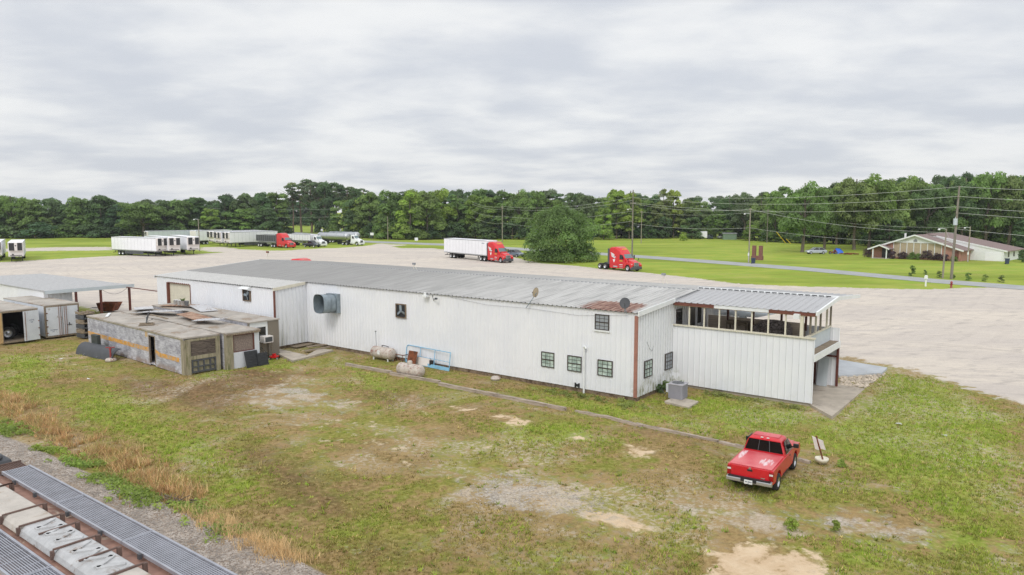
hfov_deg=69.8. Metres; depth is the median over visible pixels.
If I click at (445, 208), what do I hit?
tree
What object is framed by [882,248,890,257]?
entrance door
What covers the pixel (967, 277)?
sapling
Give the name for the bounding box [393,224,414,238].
bush
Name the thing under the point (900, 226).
power line
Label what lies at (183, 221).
tree
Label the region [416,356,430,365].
sheet board
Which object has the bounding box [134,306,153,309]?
roof sheet
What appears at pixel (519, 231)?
bush
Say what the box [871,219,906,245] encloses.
tree
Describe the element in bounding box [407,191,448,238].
tree
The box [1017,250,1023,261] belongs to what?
tree
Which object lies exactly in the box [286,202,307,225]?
tree
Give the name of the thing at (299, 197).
pine tree
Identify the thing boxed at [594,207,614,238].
tree
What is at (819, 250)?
parked car
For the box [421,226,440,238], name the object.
bush
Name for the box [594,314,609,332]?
window
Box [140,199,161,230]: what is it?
tree
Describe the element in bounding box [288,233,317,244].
dump trailer
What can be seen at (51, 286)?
carport shed
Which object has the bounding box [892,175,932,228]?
tree
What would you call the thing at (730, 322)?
side table
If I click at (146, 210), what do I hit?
tree
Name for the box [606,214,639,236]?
tree
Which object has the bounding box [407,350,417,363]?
rusty plate
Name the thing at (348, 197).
pine tree
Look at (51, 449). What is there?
weeds
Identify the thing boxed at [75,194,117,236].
tree
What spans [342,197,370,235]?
tree
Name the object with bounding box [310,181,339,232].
tree
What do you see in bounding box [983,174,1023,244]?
tree
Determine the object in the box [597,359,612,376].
window
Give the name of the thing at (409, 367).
gas tank
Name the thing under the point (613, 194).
tree
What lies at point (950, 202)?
tree
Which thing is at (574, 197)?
tree
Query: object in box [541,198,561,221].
tree
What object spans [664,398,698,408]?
concrete pad
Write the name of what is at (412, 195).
tree
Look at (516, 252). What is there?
parked car
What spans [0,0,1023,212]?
sky
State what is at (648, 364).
window
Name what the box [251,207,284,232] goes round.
tree
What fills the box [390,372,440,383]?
landscape timber
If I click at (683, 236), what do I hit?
bush
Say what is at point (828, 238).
tree
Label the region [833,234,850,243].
bush
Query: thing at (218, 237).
semi trailer
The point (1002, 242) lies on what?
tree
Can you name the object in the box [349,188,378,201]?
pine tree
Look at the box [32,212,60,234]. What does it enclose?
tree
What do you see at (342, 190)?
pine tree
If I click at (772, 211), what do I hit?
power line
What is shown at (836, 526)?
weed
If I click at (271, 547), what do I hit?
dry grass
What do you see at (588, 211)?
tree
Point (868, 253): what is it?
bush
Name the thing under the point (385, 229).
tree
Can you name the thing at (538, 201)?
tree
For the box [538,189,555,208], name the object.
tree
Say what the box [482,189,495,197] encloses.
tree
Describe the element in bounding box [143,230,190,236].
semi trailer
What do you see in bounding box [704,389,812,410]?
weeds
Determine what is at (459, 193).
tree
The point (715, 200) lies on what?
tree
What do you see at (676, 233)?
tree
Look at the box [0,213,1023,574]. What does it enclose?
ground
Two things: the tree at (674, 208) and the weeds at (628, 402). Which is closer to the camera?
the weeds at (628, 402)
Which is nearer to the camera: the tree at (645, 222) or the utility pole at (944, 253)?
the utility pole at (944, 253)
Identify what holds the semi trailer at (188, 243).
on the ground at (966, 339)
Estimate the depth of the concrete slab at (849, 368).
49.05 m
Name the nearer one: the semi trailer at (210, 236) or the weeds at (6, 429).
the weeds at (6, 429)
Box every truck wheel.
[3,327,15,339]
[8,324,18,335]
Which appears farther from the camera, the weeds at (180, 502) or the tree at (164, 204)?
the tree at (164, 204)
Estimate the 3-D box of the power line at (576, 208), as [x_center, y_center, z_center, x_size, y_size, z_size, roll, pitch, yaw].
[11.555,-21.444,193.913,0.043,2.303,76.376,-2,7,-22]
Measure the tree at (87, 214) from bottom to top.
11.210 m
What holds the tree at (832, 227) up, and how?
on the ground at (966, 339)
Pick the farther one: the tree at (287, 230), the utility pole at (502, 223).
the tree at (287, 230)
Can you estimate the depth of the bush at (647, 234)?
260.79 m
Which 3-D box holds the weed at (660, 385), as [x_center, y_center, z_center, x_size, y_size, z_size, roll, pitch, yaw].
[8.819,6.030,44.210,0.692,0.584,0.713,-6,8,-44]
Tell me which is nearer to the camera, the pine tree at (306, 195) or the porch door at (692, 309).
the porch door at (692, 309)
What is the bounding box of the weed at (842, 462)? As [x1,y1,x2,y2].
[837,459,846,466]
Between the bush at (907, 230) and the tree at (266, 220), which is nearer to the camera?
the bush at (907, 230)
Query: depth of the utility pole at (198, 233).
180.39 m
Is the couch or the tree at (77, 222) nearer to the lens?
the couch
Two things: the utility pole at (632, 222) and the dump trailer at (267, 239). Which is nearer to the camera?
the utility pole at (632, 222)
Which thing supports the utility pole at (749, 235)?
on the ground at (966, 339)
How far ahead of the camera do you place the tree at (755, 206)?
244.95 m
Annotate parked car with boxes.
[507,249,523,256]
[805,247,826,253]
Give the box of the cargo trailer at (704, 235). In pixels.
[696,231,706,238]
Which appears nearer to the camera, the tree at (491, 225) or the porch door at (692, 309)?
the porch door at (692, 309)
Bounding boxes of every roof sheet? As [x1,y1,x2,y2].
[133,309,189,312]
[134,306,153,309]
[160,304,199,305]
[176,312,210,321]
[189,304,217,311]
[193,317,227,320]
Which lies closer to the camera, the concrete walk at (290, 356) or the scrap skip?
the concrete walk at (290, 356)
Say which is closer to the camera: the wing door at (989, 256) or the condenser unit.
the condenser unit
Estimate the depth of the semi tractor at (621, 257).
122.65 m
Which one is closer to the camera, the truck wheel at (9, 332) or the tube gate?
the tube gate
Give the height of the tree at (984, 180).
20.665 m
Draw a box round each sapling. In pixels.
[908,265,915,275]
[965,272,971,279]
[981,274,988,281]
[998,275,1004,282]
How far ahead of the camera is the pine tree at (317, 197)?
315.30 m
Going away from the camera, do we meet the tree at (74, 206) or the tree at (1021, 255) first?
the tree at (1021, 255)
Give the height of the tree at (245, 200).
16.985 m
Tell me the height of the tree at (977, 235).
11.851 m
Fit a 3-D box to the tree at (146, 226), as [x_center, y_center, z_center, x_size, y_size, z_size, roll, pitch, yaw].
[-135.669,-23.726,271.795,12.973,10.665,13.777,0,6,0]
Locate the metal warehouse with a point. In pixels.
(586, 335)
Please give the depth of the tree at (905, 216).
192.02 m
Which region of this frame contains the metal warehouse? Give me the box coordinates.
[154,259,860,403]
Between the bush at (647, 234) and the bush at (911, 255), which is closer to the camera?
the bush at (911, 255)
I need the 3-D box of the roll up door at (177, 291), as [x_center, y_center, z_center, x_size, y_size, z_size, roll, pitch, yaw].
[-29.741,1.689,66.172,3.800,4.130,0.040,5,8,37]
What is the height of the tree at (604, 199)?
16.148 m
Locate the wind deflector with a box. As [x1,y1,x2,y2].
[76,342,119,359]
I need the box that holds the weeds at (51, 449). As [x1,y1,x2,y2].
[28,441,70,454]
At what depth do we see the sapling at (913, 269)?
112.74 m
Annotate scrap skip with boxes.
[96,301,121,310]
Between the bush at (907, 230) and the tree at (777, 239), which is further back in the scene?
the tree at (777, 239)
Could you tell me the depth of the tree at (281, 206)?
289.02 m
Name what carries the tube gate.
on the ground at (966, 339)
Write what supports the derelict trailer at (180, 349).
on the ground at (966, 339)
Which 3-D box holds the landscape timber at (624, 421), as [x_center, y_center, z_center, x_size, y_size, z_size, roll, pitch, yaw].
[5.941,6.964,37.874,1.907,0.188,0.236,6,8,43]
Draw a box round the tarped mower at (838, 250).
[833,248,842,253]
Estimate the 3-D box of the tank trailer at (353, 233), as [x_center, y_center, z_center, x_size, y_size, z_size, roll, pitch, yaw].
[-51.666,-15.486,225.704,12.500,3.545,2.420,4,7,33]
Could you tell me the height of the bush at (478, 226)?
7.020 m
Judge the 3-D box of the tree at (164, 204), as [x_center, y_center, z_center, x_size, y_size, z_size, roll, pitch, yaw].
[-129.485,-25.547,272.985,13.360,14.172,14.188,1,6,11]
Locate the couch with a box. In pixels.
[752,319,791,334]
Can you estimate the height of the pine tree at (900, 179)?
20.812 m
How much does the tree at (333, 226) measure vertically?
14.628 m
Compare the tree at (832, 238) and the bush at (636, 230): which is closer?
the tree at (832, 238)
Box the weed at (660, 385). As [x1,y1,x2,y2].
[655,383,664,392]
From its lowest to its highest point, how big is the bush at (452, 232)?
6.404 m
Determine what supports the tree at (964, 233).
on the ground at (966, 339)
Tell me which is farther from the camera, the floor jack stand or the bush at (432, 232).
the bush at (432, 232)
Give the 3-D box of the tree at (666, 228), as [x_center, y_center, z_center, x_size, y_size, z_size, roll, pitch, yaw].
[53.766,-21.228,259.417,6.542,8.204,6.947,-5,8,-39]
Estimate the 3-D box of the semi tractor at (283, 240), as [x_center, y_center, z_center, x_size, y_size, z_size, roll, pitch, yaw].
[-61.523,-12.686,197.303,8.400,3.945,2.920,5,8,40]
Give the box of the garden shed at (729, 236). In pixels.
[722,233,736,239]
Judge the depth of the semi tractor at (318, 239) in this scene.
202.97 m
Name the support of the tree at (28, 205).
on the ground at (966, 339)
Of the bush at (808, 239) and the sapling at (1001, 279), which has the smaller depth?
the sapling at (1001, 279)
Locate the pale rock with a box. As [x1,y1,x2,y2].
[491,376,500,380]
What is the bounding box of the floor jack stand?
[105,347,116,361]
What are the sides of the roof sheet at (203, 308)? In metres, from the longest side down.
3.200 x 1.300 x 0.052 m
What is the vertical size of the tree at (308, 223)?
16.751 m
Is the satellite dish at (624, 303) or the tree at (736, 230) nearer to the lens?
the satellite dish at (624, 303)
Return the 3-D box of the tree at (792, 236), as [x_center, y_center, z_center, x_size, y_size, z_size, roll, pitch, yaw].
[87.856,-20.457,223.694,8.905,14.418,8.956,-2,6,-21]
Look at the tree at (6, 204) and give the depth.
264.56 m
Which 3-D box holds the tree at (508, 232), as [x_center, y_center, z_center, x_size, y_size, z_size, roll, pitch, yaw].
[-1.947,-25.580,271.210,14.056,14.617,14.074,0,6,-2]
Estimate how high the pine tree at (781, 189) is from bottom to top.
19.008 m
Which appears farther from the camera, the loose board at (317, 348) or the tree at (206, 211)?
the tree at (206, 211)
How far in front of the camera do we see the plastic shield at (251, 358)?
51.45 m
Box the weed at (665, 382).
[661,380,669,389]
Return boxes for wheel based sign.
[812,435,828,464]
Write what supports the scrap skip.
on the ground at (966, 339)
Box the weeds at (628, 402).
[532,387,646,408]
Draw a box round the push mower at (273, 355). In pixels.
[260,347,280,359]
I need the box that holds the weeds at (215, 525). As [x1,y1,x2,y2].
[179,517,255,543]
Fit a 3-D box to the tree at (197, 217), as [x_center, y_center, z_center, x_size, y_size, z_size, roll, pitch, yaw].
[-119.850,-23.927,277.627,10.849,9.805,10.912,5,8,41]
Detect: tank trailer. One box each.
[318,232,350,243]
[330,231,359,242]
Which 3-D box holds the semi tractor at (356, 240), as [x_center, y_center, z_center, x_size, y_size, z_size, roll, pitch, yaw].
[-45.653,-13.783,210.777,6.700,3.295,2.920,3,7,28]
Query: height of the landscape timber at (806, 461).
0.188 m
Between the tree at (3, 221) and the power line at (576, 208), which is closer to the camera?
the power line at (576, 208)
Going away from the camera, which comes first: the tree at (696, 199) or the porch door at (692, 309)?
the porch door at (692, 309)
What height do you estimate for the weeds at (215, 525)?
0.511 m
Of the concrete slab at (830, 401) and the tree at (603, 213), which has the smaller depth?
the concrete slab at (830, 401)
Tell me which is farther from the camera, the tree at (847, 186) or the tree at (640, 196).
the tree at (640, 196)
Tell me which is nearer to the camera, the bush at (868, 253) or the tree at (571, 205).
the bush at (868, 253)
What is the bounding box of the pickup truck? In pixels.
[726,431,799,490]
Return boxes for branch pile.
[151,492,196,505]
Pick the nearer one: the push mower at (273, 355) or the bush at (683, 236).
the push mower at (273, 355)
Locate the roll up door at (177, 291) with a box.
[170,283,189,303]
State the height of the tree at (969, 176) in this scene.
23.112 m
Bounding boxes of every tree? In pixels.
[0,195,32,237]
[0,205,15,236]
[13,198,52,237]
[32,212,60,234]
[34,198,65,235]
[54,203,81,231]
[62,196,92,234]
[65,214,94,236]
[74,208,99,236]
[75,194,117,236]
[79,208,105,235]
[100,214,120,236]
[103,204,128,236]
[115,201,171,236]
[125,212,156,235]
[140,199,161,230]
[145,200,178,230]
[163,217,187,228]
[167,199,199,229]
[183,197,211,228]
[183,212,208,229]
[194,214,224,229]
[200,207,221,229]
[203,200,224,217]
[210,193,242,229]
[211,212,248,229]
[229,193,259,228]
[233,208,261,229]
[249,196,271,227]
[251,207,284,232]
[252,192,266,205]
[266,192,290,221]
[273,212,294,233]
[280,184,299,230]
[286,182,309,231]
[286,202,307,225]
[286,204,302,225]
[294,179,317,232]
[296,206,314,225]
[300,187,325,232]
[302,182,323,220]
[304,206,325,224]
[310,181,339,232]
[323,184,345,222]
[326,199,353,231]
[330,182,346,223]
[332,186,357,199]
[341,199,371,231]
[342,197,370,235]
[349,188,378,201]
[353,191,379,236]
[365,200,382,229]
[371,190,411,238]
[374,211,391,238]
[388,189,425,238]
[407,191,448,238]
[411,206,430,232]
[427,188,458,237]
[440,193,456,212]
[442,194,474,235]
[449,189,467,232]
[458,198,481,236]
[462,194,486,237]
[471,188,486,220]
[474,196,503,232]
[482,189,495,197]
[483,213,506,238]
[493,189,520,234]
[496,200,523,235]
[503,189,535,238]
[522,204,602,262]
[523,190,546,236]
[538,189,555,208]
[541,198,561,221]
[548,193,569,202]
[560,193,579,227]
[567,192,592,218]
[575,193,595,225]
[594,197,608,206]
[594,198,604,208]
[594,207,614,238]
[601,205,622,235]
[604,189,629,238]
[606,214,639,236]
[615,191,643,238]
[620,213,642,235]
[628,193,649,209]
[634,199,654,237]
[643,194,661,235]
[649,188,672,237]
[652,216,671,238]
[660,206,686,236]
[666,189,684,237]
[674,198,700,232]
[677,213,706,232]
[679,216,703,238]
[686,196,702,209]
[689,208,715,233]
[692,200,708,224]
[704,210,737,238]
[706,195,726,232]
[714,195,744,228]
[725,211,743,237]
[729,191,762,237]
[735,212,761,236]
[742,224,763,240]
[746,192,773,237]
[759,190,790,241]
[774,181,829,251]
[774,228,793,241]
[778,186,789,197]
[784,200,809,242]
[801,200,834,242]
[805,187,852,248]
[811,232,846,242]
[828,182,843,192]
[829,196,859,244]
[832,177,884,249]
[832,226,863,243]
[842,173,896,247]
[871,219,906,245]
[878,178,916,232]
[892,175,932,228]
[893,177,920,194]
[905,185,955,233]
[926,189,969,232]
[931,175,947,184]
[939,174,956,188]
[943,223,972,235]
[948,176,990,234]
[961,171,975,186]
[964,185,996,237]
[964,207,1007,239]
[967,171,1018,239]
[980,228,1008,243]
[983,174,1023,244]
[987,201,1022,245]
[1005,189,1023,231]
[1012,218,1023,247]
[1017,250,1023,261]
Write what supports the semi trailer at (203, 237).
on the ground at (966, 339)
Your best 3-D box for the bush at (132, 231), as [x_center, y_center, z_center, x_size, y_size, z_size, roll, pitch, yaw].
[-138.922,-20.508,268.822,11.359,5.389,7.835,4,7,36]
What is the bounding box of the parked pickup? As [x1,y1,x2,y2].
[302,240,320,246]
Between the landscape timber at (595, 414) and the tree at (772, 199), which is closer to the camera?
the landscape timber at (595, 414)
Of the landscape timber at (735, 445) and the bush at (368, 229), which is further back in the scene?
the bush at (368, 229)
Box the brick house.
[867,232,1023,260]
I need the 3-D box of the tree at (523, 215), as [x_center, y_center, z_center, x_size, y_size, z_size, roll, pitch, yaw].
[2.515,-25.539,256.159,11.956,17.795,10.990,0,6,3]
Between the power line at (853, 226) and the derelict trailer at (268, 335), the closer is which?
the derelict trailer at (268, 335)
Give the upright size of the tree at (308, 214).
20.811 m
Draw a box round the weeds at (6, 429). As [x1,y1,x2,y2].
[0,419,49,437]
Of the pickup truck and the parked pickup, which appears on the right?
the pickup truck
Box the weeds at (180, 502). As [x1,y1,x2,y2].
[152,497,224,519]
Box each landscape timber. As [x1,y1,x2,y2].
[345,362,392,373]
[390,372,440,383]
[438,382,502,397]
[502,395,566,410]
[575,410,611,418]
[611,417,642,426]
[635,422,718,441]
[719,440,744,448]
[798,457,810,463]
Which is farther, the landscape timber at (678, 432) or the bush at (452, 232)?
the bush at (452, 232)
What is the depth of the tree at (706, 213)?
270.07 m
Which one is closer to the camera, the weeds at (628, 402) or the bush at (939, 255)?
the weeds at (628, 402)
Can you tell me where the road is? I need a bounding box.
[364,241,1023,289]
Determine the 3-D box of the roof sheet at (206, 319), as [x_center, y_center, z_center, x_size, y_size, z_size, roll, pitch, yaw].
[-22.334,2.342,54.188,2.300,0.052,1.100,-3,5,10]
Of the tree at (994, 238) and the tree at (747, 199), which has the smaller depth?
the tree at (994, 238)
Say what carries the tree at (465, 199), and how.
on the ground at (966, 339)
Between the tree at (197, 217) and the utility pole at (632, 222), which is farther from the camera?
the tree at (197, 217)
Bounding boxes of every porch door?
[690,307,694,325]
[697,307,701,322]
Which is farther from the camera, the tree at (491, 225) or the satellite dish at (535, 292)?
the tree at (491, 225)
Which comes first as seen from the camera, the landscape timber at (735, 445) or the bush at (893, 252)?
the landscape timber at (735, 445)
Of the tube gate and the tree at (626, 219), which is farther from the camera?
the tree at (626, 219)
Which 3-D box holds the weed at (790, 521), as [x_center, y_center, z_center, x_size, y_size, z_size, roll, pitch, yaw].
[9.621,8.123,25.344,0.503,0.425,0.518,0,6,0]
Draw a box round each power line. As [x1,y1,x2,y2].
[502,200,631,210]
[633,196,956,203]
[640,203,946,211]
[642,187,950,197]
[751,209,943,232]
[754,228,952,242]
[773,211,966,227]
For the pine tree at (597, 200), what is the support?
on the ground at (966, 339)
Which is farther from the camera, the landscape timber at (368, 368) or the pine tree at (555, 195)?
the pine tree at (555, 195)
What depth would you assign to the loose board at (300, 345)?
58.95 m
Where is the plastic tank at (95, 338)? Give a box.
[91,334,108,345]
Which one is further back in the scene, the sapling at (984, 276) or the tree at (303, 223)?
the tree at (303, 223)
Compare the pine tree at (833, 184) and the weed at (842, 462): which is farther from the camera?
the pine tree at (833, 184)
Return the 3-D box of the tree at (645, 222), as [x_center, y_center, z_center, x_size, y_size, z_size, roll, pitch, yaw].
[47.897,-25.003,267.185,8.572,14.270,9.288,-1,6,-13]
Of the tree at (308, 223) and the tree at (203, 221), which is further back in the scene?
the tree at (308, 223)
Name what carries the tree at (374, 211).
on the ground at (966, 339)
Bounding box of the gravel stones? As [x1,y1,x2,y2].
[455,473,603,514]
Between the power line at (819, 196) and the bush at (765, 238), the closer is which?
the power line at (819, 196)
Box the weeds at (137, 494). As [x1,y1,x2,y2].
[74,469,172,507]
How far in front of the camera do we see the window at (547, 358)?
45.58 m
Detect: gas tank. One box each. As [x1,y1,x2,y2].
[370,331,395,361]
[396,360,424,376]
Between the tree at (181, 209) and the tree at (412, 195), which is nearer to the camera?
the tree at (412, 195)
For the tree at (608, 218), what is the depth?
273.94 m
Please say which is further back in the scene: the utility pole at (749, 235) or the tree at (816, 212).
the tree at (816, 212)
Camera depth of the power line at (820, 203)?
122.42 m
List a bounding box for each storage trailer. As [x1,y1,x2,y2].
[0,300,40,343]
[3,296,79,337]
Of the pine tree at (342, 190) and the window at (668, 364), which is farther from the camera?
the pine tree at (342, 190)
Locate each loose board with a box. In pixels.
[289,342,313,347]
[304,346,329,351]
[306,344,327,347]
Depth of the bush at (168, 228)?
265.69 m
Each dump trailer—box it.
[256,234,275,246]
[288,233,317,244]
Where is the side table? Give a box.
[726,319,750,330]
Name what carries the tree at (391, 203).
on the ground at (966, 339)
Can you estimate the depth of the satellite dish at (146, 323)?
53.67 m
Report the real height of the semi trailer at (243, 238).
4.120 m
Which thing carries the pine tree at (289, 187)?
on the ground at (966, 339)
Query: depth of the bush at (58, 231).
265.54 m
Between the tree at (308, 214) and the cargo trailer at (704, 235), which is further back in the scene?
the tree at (308, 214)
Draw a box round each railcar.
[0,453,11,475]
[0,460,237,574]
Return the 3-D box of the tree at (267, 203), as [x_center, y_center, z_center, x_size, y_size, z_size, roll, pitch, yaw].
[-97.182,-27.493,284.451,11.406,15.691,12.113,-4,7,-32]
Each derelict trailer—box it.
[86,312,220,375]
[121,308,260,369]
[152,303,279,355]
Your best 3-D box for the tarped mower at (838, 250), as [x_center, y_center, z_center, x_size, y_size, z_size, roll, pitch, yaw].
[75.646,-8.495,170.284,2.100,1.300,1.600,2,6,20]
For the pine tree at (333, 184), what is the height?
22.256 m
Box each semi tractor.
[271,233,295,247]
[291,258,310,260]
[306,234,326,246]
[341,234,364,245]
[479,242,512,262]
[598,246,641,270]
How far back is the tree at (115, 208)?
268.92 m
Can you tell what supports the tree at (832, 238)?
on the ground at (966, 339)
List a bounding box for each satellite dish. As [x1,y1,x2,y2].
[138,311,154,325]
[526,288,538,307]
[620,298,629,313]
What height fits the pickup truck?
1.672 m
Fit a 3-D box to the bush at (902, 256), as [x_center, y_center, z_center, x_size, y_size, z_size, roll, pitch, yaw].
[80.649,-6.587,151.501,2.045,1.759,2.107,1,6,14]
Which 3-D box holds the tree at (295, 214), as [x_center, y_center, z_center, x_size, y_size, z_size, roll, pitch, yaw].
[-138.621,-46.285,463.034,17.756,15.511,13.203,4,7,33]
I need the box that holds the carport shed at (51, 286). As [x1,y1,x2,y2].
[0,274,156,319]
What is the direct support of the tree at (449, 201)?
on the ground at (966, 339)
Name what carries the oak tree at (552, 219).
on the ground at (966, 339)
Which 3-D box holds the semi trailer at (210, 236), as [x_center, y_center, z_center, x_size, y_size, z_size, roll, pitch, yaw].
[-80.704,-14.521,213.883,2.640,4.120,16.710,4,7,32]
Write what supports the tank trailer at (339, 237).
on the ground at (966, 339)
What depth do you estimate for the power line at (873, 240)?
115.34 m
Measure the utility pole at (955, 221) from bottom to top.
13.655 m
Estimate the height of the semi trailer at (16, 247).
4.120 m
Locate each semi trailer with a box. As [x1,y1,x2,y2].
[0,239,5,259]
[7,239,25,260]
[111,236,166,255]
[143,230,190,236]
[144,235,180,255]
[168,235,199,254]
[190,230,229,244]
[207,230,255,242]
[214,230,267,245]
[222,231,277,246]
[444,238,496,258]
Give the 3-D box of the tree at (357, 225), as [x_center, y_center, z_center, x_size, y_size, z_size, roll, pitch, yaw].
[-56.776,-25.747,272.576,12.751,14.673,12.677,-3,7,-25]
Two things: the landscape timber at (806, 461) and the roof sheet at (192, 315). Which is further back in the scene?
the roof sheet at (192, 315)
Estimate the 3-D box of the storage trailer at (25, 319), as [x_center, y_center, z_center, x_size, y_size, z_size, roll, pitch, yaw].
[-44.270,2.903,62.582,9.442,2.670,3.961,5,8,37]
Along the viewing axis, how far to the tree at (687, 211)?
264.47 m
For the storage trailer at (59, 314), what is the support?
on the ground at (966, 339)
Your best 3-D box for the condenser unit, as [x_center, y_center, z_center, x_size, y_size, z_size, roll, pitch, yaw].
[9.348,5.899,42.943,1.775,0.900,1.172,4,7,34]
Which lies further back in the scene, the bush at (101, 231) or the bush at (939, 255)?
the bush at (101, 231)
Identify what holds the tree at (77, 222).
on the ground at (966, 339)
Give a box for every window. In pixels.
[541,351,554,367]
[567,355,581,372]
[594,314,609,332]
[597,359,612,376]
[644,359,652,377]
[664,351,672,370]
[676,308,682,323]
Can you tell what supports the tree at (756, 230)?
on the ground at (966, 339)
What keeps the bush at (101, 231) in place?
on the ground at (966, 339)
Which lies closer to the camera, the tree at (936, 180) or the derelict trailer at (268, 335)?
the derelict trailer at (268, 335)
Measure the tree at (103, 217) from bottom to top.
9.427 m
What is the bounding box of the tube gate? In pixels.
[405,345,450,370]
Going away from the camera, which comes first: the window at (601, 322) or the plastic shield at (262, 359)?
the window at (601, 322)
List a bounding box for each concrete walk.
[278,349,305,361]
[294,349,332,361]
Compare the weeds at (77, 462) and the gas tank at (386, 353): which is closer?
the weeds at (77, 462)
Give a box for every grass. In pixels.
[0,336,1023,574]
[0,386,211,506]
[167,493,322,569]
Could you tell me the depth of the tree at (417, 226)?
267.63 m
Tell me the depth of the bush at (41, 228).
259.90 m
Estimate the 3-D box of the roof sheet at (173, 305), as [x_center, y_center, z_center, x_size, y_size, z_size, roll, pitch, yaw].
[-28.024,1.492,61.858,3.400,0.050,0.900,0,6,17]
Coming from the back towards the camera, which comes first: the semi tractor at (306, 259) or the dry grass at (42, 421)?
the semi tractor at (306, 259)
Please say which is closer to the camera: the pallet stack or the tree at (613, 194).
the pallet stack
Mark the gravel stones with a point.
(529, 496)
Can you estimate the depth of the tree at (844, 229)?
211.88 m
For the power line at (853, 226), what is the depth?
119.82 m
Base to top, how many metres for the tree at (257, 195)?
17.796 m
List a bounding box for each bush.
[0,224,31,237]
[14,222,58,237]
[45,225,75,237]
[84,226,121,237]
[120,225,142,236]
[157,225,187,230]
[362,222,377,237]
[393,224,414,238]
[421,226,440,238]
[439,222,468,238]
[468,221,496,238]
[496,220,528,238]
[623,224,642,237]
[638,226,658,238]
[679,232,688,240]
[759,227,777,241]
[795,230,826,242]
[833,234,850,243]
[858,232,877,244]
[862,249,871,256]
[887,250,895,258]
[890,228,918,244]
[897,252,907,258]
[906,252,915,258]
[919,250,932,259]
[931,253,941,259]
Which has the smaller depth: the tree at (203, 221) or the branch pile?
the branch pile
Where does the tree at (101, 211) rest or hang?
on the ground at (966, 339)
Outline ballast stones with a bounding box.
[0,435,314,574]
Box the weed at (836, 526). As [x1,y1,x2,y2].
[830,520,840,530]
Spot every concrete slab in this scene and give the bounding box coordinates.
[688,383,864,418]
[838,359,886,376]
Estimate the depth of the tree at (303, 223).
459.87 m
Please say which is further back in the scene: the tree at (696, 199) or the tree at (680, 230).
the tree at (696, 199)
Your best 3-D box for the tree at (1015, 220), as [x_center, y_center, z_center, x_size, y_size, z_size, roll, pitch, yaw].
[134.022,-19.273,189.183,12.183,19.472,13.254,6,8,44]
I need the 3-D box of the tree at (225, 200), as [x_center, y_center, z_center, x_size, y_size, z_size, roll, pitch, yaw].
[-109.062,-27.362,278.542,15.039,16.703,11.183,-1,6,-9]
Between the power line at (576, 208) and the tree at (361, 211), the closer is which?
the power line at (576, 208)
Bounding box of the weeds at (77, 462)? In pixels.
[44,452,120,469]
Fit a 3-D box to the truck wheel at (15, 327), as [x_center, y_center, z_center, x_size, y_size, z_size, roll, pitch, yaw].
[-42.373,3.594,62.376,1.040,1.029,0.300,2,6,17]
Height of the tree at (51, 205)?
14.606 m
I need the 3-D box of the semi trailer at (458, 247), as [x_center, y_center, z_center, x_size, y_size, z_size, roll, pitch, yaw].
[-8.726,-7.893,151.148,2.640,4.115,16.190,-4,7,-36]
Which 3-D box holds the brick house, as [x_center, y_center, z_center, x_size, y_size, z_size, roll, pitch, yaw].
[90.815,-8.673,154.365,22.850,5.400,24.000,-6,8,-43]
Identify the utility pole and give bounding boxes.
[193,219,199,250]
[502,205,503,241]
[627,190,635,255]
[640,211,642,242]
[744,208,751,262]
[938,228,946,278]
[950,186,959,278]
[964,226,970,261]
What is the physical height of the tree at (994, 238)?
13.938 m
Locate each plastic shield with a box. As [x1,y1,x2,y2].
[244,350,257,367]
[256,352,268,365]
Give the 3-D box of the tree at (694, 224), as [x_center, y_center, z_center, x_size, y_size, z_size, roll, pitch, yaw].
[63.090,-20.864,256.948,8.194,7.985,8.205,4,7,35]
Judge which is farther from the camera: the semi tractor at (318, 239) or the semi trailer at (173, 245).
the semi tractor at (318, 239)
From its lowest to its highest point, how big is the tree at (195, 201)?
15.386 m
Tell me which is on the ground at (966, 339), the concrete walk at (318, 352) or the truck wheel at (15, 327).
the concrete walk at (318, 352)
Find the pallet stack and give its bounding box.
[75,310,94,337]
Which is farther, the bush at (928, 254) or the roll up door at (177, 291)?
the bush at (928, 254)
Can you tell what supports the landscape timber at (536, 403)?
on the ground at (966, 339)
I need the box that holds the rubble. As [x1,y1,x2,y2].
[838,373,884,387]
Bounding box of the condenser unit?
[661,380,688,399]
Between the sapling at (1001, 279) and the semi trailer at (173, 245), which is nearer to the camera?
the sapling at (1001, 279)
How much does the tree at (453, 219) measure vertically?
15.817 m
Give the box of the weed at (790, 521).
[783,517,798,530]
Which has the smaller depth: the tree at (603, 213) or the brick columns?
the brick columns
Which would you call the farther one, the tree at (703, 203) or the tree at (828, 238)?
the tree at (703, 203)
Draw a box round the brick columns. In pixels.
[751,245,763,259]
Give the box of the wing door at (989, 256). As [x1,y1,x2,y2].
[985,252,1001,260]
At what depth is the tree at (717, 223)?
256.85 m
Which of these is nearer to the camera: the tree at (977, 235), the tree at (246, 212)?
the tree at (977, 235)
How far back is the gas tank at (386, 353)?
53.37 m
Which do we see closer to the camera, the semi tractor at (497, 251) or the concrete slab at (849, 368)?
the concrete slab at (849, 368)
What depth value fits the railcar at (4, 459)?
19.67 m
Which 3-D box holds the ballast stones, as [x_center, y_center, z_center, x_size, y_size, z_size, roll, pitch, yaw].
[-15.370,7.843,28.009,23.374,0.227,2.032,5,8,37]
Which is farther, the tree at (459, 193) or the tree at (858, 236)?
the tree at (459, 193)

